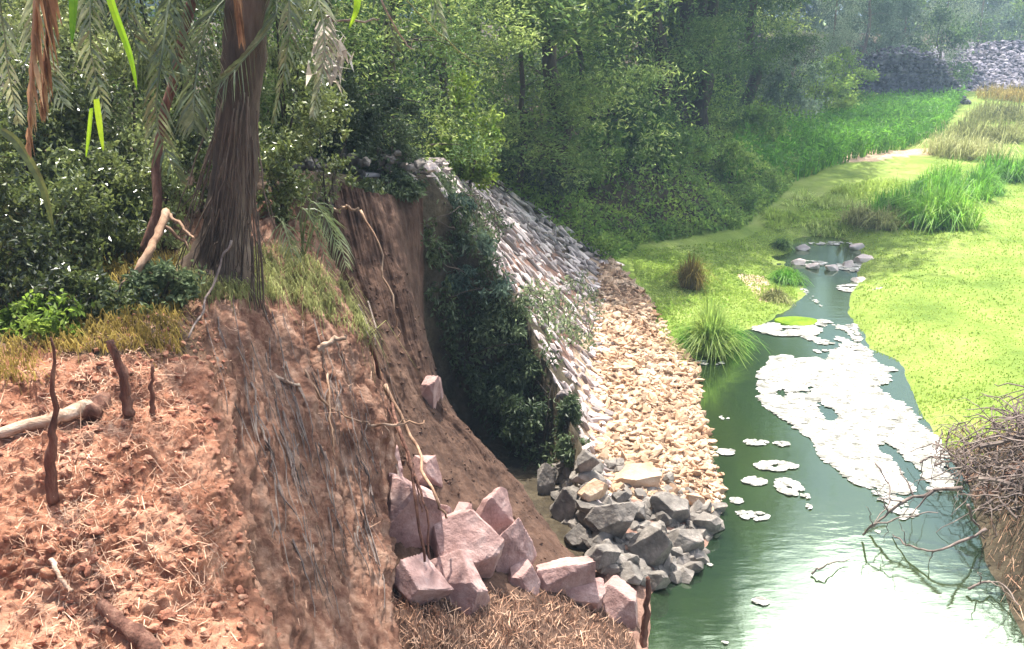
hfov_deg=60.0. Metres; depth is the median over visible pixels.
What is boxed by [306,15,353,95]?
dead leaves
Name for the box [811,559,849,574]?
branch
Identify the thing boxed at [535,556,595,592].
boulder
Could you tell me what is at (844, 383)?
floating scum
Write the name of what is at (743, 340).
grass tuft
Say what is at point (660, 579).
boulder
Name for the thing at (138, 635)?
branch
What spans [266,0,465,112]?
bush
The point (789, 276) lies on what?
grass tuft
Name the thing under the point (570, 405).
bush
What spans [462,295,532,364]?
bush
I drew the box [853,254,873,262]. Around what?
stone
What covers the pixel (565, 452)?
bush
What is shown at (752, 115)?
bush
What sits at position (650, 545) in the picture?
boulder
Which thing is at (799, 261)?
stone
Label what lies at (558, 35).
gum tree
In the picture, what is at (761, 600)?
foam patch
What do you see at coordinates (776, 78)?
bush
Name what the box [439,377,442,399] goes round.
boulder
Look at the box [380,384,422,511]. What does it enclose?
root
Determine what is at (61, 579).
branch
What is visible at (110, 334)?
grass
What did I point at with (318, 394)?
root
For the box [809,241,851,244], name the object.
foam patch
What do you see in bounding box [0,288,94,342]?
bush
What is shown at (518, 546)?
boulder
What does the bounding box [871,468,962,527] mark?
branch
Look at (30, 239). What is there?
bush
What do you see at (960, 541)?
branch
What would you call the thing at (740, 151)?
bush
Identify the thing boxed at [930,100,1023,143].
grass tuft
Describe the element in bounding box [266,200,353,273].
palm seedling
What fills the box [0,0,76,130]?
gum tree
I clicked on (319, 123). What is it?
bush
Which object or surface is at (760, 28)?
bush
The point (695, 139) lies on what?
bush
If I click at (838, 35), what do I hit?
gum tree
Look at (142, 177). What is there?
bush
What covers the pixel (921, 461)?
branch
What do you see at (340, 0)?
sky
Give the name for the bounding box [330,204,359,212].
root
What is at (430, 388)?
boulder
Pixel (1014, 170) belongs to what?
grass tuft
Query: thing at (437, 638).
dry grass
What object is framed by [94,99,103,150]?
strap leaf
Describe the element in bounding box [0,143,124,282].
bush
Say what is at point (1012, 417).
brush pile
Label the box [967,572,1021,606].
branch
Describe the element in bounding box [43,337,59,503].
stake
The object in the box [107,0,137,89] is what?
strap leaf
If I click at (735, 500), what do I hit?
foam patch
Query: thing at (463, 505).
boulder
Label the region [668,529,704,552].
boulder
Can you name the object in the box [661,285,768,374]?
grass tuft
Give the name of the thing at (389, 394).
root
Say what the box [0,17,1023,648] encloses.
ground
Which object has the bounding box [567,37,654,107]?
bush
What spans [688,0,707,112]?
broad tree
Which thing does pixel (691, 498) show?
boulder
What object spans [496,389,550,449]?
bush
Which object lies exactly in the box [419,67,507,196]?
bush
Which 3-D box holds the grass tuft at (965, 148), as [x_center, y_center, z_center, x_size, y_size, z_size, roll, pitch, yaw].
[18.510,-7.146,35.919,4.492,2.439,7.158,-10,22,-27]
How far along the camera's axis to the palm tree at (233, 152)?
6.85 m
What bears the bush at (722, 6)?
on the ground at (906, 163)
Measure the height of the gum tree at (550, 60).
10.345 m
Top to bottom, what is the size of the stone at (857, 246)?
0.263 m
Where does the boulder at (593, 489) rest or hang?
on the rubble at (678, 559)
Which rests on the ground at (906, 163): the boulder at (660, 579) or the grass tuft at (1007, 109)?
the grass tuft at (1007, 109)
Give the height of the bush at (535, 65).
3.255 m
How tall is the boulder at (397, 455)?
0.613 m
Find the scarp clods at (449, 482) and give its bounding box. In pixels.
[329,232,630,648]
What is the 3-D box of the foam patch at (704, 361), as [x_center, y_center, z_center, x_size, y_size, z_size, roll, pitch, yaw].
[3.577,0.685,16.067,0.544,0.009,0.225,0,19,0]
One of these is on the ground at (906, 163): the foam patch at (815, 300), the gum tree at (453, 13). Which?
the gum tree at (453, 13)
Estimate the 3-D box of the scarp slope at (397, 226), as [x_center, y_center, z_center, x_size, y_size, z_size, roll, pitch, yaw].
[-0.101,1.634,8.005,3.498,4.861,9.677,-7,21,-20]
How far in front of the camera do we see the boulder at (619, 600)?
8.96 m
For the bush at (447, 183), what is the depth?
12.27 m
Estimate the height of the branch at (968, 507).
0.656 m
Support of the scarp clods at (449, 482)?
on the scarp slope at (397, 226)
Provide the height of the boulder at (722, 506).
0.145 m
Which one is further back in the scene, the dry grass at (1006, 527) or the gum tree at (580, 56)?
the gum tree at (580, 56)
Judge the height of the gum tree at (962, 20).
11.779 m
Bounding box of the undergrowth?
[207,47,845,260]
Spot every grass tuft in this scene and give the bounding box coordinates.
[648,249,722,296]
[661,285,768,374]
[668,322,723,357]
[721,319,767,356]
[757,285,801,307]
[758,204,850,238]
[763,263,813,288]
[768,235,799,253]
[780,186,882,209]
[822,195,916,237]
[828,175,909,197]
[834,173,943,222]
[871,171,1014,240]
[891,157,1017,203]
[907,119,1023,162]
[917,153,1020,202]
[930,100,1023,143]
[950,90,1023,124]
[963,140,1023,185]
[973,76,1023,102]
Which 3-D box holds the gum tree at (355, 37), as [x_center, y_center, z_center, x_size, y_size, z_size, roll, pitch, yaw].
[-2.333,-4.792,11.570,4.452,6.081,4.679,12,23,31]
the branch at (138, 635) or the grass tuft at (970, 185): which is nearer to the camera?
the branch at (138, 635)
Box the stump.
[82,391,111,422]
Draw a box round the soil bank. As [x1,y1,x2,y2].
[0,200,402,648]
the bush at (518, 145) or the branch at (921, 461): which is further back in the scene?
the bush at (518, 145)
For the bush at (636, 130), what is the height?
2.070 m
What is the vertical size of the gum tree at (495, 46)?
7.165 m
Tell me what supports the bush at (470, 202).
on the ground at (906, 163)
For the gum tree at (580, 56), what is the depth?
24.15 m
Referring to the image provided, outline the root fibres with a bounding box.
[202,301,405,637]
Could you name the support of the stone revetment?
on the ground at (906, 163)
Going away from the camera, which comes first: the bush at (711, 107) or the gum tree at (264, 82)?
the gum tree at (264, 82)
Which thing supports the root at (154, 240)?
on the soil bank
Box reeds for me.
[715,82,969,180]
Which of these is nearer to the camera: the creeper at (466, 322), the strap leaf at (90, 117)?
the strap leaf at (90, 117)
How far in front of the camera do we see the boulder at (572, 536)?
10.27 m
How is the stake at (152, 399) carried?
on the soil bank
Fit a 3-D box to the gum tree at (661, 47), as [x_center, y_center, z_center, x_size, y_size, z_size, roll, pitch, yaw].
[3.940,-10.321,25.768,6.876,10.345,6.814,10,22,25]
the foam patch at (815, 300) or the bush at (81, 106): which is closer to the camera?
the bush at (81, 106)
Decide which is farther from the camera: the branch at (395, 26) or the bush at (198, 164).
the bush at (198, 164)
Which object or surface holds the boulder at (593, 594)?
on the scarp slope at (397, 226)
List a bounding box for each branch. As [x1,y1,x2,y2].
[48,557,73,592]
[95,599,161,648]
[274,367,300,386]
[326,15,378,22]
[362,419,424,437]
[381,0,414,48]
[406,0,478,66]
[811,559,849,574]
[862,495,937,542]
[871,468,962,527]
[872,462,890,523]
[892,522,986,561]
[917,456,948,494]
[966,504,984,538]
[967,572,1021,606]
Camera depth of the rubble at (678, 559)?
10.55 m
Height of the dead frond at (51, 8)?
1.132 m
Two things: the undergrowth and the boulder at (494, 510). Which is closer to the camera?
the boulder at (494, 510)
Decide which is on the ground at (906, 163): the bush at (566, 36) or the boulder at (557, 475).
the bush at (566, 36)
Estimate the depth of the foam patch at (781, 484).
11.86 m
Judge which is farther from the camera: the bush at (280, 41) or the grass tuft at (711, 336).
the grass tuft at (711, 336)
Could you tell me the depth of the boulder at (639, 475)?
11.33 m
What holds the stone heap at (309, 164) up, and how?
on the ground at (906, 163)
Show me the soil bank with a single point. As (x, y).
(318, 631)
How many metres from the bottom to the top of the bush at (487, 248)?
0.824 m
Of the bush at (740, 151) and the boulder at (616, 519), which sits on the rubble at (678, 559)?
the boulder at (616, 519)
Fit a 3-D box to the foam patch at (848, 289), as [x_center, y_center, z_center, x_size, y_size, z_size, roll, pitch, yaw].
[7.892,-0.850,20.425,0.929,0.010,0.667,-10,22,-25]
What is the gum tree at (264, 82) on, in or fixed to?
on the ground at (906, 163)
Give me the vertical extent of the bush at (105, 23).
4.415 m
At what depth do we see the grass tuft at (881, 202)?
25.81 m
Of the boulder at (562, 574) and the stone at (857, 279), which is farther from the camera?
the stone at (857, 279)
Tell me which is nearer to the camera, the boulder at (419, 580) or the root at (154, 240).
the root at (154, 240)
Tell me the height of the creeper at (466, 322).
3.733 m
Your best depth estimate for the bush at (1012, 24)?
71.27 m
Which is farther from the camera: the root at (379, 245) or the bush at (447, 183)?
the bush at (447, 183)
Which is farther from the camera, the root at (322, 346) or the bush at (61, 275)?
the root at (322, 346)
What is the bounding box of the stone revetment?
[365,157,624,502]
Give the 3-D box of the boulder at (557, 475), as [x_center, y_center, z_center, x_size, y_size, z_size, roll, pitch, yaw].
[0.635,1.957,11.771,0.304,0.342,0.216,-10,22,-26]
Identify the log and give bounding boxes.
[0,399,92,438]
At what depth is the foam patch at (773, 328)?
17.71 m
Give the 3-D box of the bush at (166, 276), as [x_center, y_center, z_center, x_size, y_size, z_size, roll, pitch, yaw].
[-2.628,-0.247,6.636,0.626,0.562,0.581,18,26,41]
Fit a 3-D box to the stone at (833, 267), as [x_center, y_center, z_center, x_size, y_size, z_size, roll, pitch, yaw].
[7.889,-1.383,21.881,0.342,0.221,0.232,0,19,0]
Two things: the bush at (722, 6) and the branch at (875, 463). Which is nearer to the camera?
the branch at (875, 463)
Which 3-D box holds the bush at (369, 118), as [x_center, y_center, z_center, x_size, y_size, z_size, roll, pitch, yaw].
[-2.161,-2.458,11.150,1.684,1.568,1.361,0,19,0]
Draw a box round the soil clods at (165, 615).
[0,301,280,648]
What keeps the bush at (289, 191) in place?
on the soil bank
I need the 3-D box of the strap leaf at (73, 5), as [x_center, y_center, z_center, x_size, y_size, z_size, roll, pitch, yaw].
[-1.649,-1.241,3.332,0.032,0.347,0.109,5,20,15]
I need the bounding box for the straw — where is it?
[0,287,405,648]
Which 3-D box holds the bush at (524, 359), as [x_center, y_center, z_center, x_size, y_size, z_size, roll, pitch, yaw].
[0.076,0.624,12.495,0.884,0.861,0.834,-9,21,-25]
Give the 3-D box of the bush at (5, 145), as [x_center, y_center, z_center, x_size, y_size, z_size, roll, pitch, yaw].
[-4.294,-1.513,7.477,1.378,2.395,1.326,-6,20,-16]
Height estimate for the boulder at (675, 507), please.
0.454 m
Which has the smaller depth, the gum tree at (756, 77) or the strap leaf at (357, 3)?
the strap leaf at (357, 3)
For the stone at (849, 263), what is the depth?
22.10 m
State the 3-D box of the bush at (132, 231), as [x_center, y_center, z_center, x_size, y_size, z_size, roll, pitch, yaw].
[-3.454,-0.955,7.471,1.310,1.348,1.225,-14,24,-34]
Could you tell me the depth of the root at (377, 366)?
7.99 m
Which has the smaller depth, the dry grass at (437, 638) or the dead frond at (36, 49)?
the dead frond at (36, 49)
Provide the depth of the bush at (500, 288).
12.21 m
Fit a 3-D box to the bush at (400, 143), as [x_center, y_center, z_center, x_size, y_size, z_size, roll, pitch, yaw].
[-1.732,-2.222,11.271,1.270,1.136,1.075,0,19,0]
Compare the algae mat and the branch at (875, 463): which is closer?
the branch at (875, 463)
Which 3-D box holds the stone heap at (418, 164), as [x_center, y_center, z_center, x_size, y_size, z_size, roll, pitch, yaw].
[-1.780,-2.049,11.366,1.409,0.540,1.254,0,19,0]
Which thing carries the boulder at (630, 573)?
on the ground at (906, 163)
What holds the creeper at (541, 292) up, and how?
attached to the stone revetment
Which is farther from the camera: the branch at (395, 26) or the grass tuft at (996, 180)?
the grass tuft at (996, 180)
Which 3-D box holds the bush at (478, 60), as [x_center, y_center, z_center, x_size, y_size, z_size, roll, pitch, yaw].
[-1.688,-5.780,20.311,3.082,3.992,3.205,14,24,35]
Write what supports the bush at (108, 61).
on the soil bank
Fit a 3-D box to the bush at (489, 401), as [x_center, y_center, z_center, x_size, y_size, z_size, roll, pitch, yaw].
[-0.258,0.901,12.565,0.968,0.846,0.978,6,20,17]
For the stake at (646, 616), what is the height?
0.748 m
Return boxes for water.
[648,236,1023,648]
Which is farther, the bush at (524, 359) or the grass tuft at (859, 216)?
the grass tuft at (859, 216)
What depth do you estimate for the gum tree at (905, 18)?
61.61 m
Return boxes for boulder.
[387,473,441,547]
[393,553,453,605]
[395,445,402,473]
[412,455,441,487]
[420,375,441,408]
[430,509,504,577]
[430,549,489,614]
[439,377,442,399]
[441,504,451,515]
[454,502,471,511]
[476,487,513,534]
[495,517,536,573]
[508,559,540,595]
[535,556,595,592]
[537,463,556,494]
[549,485,578,521]
[554,461,559,483]
[563,577,605,610]
[564,523,589,545]
[576,449,599,472]
[577,478,607,501]
[583,502,638,538]
[584,543,621,569]
[601,575,637,629]
[611,491,630,502]
[614,463,661,488]
[616,561,642,585]
[627,525,672,565]
[634,500,645,521]
[647,570,669,589]
[649,491,689,522]
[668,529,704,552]
[681,567,694,583]
[686,493,704,505]
[692,511,721,531]
[712,502,727,512]
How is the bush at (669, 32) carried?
on the ground at (906, 163)
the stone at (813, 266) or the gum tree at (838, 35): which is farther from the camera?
the gum tree at (838, 35)
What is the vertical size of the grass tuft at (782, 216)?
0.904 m
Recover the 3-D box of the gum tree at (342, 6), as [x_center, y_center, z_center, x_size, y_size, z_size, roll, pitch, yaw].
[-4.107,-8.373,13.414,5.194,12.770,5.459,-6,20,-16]
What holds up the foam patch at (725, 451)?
on the water
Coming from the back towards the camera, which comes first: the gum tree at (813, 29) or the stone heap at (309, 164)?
the gum tree at (813, 29)
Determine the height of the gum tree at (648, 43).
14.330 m
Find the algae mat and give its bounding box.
[775,316,816,325]
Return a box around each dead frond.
[25,0,51,158]
[39,0,62,120]
[234,0,245,48]
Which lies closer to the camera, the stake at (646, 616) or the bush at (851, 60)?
the stake at (646, 616)
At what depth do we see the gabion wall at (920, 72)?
54.17 m
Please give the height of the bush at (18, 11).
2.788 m
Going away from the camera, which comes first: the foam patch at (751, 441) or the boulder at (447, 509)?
the boulder at (447, 509)
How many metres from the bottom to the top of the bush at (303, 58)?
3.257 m
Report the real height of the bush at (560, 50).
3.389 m
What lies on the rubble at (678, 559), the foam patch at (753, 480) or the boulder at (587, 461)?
the boulder at (587, 461)
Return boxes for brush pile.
[909,383,1023,538]
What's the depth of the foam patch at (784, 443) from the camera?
13.04 m
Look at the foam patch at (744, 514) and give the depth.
11.18 m
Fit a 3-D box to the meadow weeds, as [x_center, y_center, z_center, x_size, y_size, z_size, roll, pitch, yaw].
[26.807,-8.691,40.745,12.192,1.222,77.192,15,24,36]
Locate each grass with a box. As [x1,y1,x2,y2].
[0,247,202,393]
[169,239,413,390]
[392,582,636,648]
[631,101,1023,460]
[941,417,1023,620]
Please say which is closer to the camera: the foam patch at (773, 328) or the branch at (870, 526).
the branch at (870, 526)
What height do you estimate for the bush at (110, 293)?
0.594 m
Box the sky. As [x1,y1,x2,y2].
[296,0,1012,17]
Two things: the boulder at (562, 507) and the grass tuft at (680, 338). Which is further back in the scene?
the grass tuft at (680, 338)
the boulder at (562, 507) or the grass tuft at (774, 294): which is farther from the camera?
the grass tuft at (774, 294)
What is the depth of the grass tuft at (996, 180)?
29.12 m
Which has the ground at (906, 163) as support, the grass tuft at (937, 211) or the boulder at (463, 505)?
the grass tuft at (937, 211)
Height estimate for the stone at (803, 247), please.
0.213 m
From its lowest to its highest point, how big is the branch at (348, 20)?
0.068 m
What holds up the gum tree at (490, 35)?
on the ground at (906, 163)
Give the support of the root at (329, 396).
attached to the soil bank
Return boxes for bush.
[0,0,155,233]
[0,0,190,170]
[0,33,89,251]
[0,67,152,242]
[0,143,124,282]
[0,155,80,308]
[0,256,102,326]
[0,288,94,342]
[3,0,204,207]
[25,131,183,278]
[60,0,276,168]
[74,260,165,325]
[106,119,205,249]
[118,256,206,309]
[121,0,351,156]
[140,84,213,218]
[186,0,350,170]
[256,121,317,228]
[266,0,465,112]
[269,7,408,154]
[273,67,406,175]
[285,54,359,232]
[326,104,426,179]
[334,76,440,163]
[345,31,475,153]
[345,172,389,194]
[373,169,429,203]
[394,0,514,147]
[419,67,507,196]
[422,161,469,203]
[440,255,514,304]
[447,187,477,224]
[449,13,558,119]
[454,101,538,175]
[455,225,498,264]
[459,357,527,419]
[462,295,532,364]
[487,338,542,396]
[496,0,631,60]
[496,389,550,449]
[498,147,584,203]
[503,9,607,112]
[550,391,584,439]
[553,431,590,469]
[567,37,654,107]
[568,117,634,184]
[589,91,684,165]
[617,0,705,90]
[630,119,726,173]
[639,0,747,64]
[687,61,746,125]
[691,133,769,181]
[716,0,797,91]
[719,95,795,146]
[740,45,831,120]
[783,52,866,112]
[820,45,885,101]
[862,0,974,55]
[932,0,1022,45]
[961,0,1023,43]
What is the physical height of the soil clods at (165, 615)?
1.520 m
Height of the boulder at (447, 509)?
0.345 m
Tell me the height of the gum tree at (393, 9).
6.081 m
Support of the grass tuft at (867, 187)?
on the ground at (906, 163)
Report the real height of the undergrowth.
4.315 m
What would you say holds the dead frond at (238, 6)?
hanging from the palm tree at (233, 152)
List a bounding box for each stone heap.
[260,156,328,171]
[326,146,426,177]
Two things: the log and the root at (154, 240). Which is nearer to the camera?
the log
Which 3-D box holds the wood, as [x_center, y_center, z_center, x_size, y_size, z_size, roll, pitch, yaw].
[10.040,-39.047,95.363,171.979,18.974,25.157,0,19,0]
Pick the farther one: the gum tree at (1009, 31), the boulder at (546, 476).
the gum tree at (1009, 31)
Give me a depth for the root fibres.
6.87 m
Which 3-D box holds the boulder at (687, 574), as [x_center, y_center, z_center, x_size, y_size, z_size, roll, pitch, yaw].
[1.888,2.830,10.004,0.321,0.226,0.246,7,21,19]
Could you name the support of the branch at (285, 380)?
on the soil bank
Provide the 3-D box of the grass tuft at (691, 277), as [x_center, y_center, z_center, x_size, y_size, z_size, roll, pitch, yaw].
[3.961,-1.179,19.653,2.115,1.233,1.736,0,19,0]
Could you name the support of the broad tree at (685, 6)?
on the ground at (906, 163)
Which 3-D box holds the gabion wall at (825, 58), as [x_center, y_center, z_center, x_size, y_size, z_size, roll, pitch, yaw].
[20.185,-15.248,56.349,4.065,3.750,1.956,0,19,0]
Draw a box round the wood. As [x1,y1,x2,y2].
[2,0,1023,40]
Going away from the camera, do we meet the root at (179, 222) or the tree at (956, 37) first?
the root at (179, 222)
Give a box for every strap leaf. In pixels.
[0,128,54,233]
[69,0,77,42]
[86,108,92,156]
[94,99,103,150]
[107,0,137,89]
[349,0,360,28]
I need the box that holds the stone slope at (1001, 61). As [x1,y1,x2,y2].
[931,39,1023,90]
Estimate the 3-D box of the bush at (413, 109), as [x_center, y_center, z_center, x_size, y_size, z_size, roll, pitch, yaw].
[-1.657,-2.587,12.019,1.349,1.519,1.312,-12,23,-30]
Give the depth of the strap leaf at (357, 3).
5.85 m
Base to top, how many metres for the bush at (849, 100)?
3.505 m
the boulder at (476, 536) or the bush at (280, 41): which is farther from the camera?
the bush at (280, 41)
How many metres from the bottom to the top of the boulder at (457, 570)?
0.663 m
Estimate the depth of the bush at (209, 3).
9.88 m
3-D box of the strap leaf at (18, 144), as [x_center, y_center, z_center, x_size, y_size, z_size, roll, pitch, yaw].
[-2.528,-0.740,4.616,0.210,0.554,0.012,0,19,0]
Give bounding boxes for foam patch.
[699,360,724,364]
[716,448,734,454]
[729,497,743,503]
[735,510,769,520]
[741,476,767,485]
[743,439,768,444]
[751,322,822,335]
[751,596,770,604]
[753,460,798,470]
[772,441,789,445]
[774,477,804,495]
[797,284,819,302]
[800,493,810,497]
[801,260,825,264]
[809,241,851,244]
[836,263,860,271]
[836,284,857,291]
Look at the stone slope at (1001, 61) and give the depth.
65.21 m
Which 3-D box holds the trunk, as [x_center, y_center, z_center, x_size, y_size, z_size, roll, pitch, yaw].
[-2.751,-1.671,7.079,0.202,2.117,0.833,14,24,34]
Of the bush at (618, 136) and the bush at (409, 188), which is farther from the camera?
the bush at (618, 136)
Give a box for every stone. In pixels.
[791,258,805,264]
[795,244,809,250]
[806,263,819,268]
[825,264,838,270]
[842,260,853,266]
[849,243,864,249]
[850,277,865,282]
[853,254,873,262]
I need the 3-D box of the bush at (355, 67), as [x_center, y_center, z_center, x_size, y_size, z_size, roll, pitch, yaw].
[-2.782,-3.610,13.675,2.243,2.740,2.163,-13,23,-33]
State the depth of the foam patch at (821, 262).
22.46 m
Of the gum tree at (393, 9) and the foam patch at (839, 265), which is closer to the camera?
the gum tree at (393, 9)
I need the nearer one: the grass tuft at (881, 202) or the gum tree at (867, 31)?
the grass tuft at (881, 202)
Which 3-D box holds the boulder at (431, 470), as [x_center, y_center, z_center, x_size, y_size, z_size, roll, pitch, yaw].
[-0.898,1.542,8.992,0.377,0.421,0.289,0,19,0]
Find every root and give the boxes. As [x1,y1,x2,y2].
[119,208,188,289]
[169,213,194,238]
[188,240,232,338]
[304,369,361,422]
[317,334,347,371]
[326,372,334,456]
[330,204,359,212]
[360,210,400,339]
[365,335,425,561]
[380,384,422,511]
[383,383,447,518]
[384,403,429,557]
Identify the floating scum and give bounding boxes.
[755,319,954,532]
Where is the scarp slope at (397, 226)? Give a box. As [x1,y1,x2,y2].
[327,181,648,648]
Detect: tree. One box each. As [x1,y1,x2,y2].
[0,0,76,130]
[0,0,223,147]
[0,0,449,320]
[14,0,319,164]
[126,0,405,157]
[153,0,498,175]
[269,0,520,162]
[298,0,513,167]
[375,0,565,160]
[404,0,577,110]
[420,0,631,193]
[453,0,707,211]
[497,0,672,119]
[557,0,769,133]
[560,0,698,89]
[571,0,728,103]
[615,0,770,69]
[631,0,788,135]
[650,0,827,83]
[670,0,694,125]
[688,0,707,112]
[710,0,835,106]
[760,0,843,101]
[795,0,870,92]
[814,0,916,92]
[814,0,935,55]
[879,0,940,55]
[886,1,999,87]
[911,0,990,63]
[950,0,1017,42]
[994,0,1023,39]
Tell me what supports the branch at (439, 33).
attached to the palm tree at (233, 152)
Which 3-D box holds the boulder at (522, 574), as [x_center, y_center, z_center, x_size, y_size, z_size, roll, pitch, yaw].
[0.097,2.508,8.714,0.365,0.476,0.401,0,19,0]
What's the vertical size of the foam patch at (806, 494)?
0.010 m
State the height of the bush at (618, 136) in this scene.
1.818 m
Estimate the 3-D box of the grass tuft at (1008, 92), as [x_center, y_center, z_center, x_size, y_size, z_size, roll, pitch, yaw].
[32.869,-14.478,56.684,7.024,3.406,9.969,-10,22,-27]
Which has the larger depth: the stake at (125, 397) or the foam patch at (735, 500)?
the foam patch at (735, 500)
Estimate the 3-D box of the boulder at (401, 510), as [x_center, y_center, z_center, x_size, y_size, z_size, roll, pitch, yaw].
[-1.057,1.942,8.512,0.819,1.293,0.770,-7,21,-19]
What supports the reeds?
on the ground at (906, 163)
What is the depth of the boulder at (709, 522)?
10.73 m
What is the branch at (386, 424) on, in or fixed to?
on the soil bank
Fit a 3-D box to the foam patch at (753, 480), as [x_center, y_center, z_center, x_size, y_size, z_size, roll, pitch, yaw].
[3.277,2.114,12.009,0.377,0.009,0.256,0,19,0]
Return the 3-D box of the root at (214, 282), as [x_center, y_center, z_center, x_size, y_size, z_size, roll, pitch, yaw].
[-2.214,-0.273,6.373,0.126,0.491,0.834,2,20,7]
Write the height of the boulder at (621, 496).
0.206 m
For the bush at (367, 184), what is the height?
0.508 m
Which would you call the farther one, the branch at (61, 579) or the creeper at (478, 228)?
the creeper at (478, 228)
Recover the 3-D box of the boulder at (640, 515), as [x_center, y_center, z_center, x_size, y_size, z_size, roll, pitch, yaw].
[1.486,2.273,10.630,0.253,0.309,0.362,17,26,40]
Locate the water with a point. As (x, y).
(875, 592)
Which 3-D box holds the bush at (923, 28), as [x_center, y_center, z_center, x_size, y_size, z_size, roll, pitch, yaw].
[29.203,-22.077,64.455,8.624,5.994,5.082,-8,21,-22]
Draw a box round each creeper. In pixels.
[420,184,562,475]
[446,186,514,254]
[514,269,604,351]
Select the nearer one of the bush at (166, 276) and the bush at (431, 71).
the bush at (166, 276)
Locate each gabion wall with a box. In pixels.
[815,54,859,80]
[850,45,973,103]
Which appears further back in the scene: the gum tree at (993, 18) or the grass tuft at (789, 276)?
the gum tree at (993, 18)
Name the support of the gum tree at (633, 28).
on the ground at (906, 163)
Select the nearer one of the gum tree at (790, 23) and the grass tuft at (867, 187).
the grass tuft at (867, 187)
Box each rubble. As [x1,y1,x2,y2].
[536,457,724,586]
[590,258,727,513]
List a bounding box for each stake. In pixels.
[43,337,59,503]
[105,339,135,416]
[148,365,155,415]
[639,576,651,647]
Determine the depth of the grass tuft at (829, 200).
27.95 m
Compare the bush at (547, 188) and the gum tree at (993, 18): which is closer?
the bush at (547, 188)
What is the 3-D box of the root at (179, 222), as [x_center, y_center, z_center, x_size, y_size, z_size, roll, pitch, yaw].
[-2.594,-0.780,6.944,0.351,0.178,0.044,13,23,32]
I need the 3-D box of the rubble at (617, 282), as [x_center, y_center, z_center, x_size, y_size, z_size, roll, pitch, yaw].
[2.426,0.448,16.219,2.039,0.627,11.011,2,20,6]
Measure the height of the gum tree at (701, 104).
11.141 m
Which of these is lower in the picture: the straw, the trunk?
the straw
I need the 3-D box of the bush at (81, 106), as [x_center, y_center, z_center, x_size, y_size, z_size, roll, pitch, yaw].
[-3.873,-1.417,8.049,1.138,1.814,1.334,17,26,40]
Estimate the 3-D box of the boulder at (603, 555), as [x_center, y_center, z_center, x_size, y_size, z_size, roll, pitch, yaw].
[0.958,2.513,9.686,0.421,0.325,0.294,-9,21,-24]
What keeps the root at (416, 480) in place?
on the soil bank
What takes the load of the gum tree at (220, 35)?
on the ground at (906, 163)
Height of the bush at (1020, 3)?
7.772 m
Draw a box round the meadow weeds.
[655,159,1023,367]
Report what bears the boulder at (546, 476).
on the ground at (906, 163)
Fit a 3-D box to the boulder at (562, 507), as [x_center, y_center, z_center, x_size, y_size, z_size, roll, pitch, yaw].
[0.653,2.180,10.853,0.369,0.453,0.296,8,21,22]
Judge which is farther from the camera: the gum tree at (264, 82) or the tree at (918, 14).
the tree at (918, 14)
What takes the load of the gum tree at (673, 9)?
on the ground at (906, 163)
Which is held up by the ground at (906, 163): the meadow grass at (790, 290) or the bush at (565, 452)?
the meadow grass at (790, 290)
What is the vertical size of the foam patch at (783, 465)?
0.010 m
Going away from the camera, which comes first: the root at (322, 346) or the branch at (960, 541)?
the root at (322, 346)

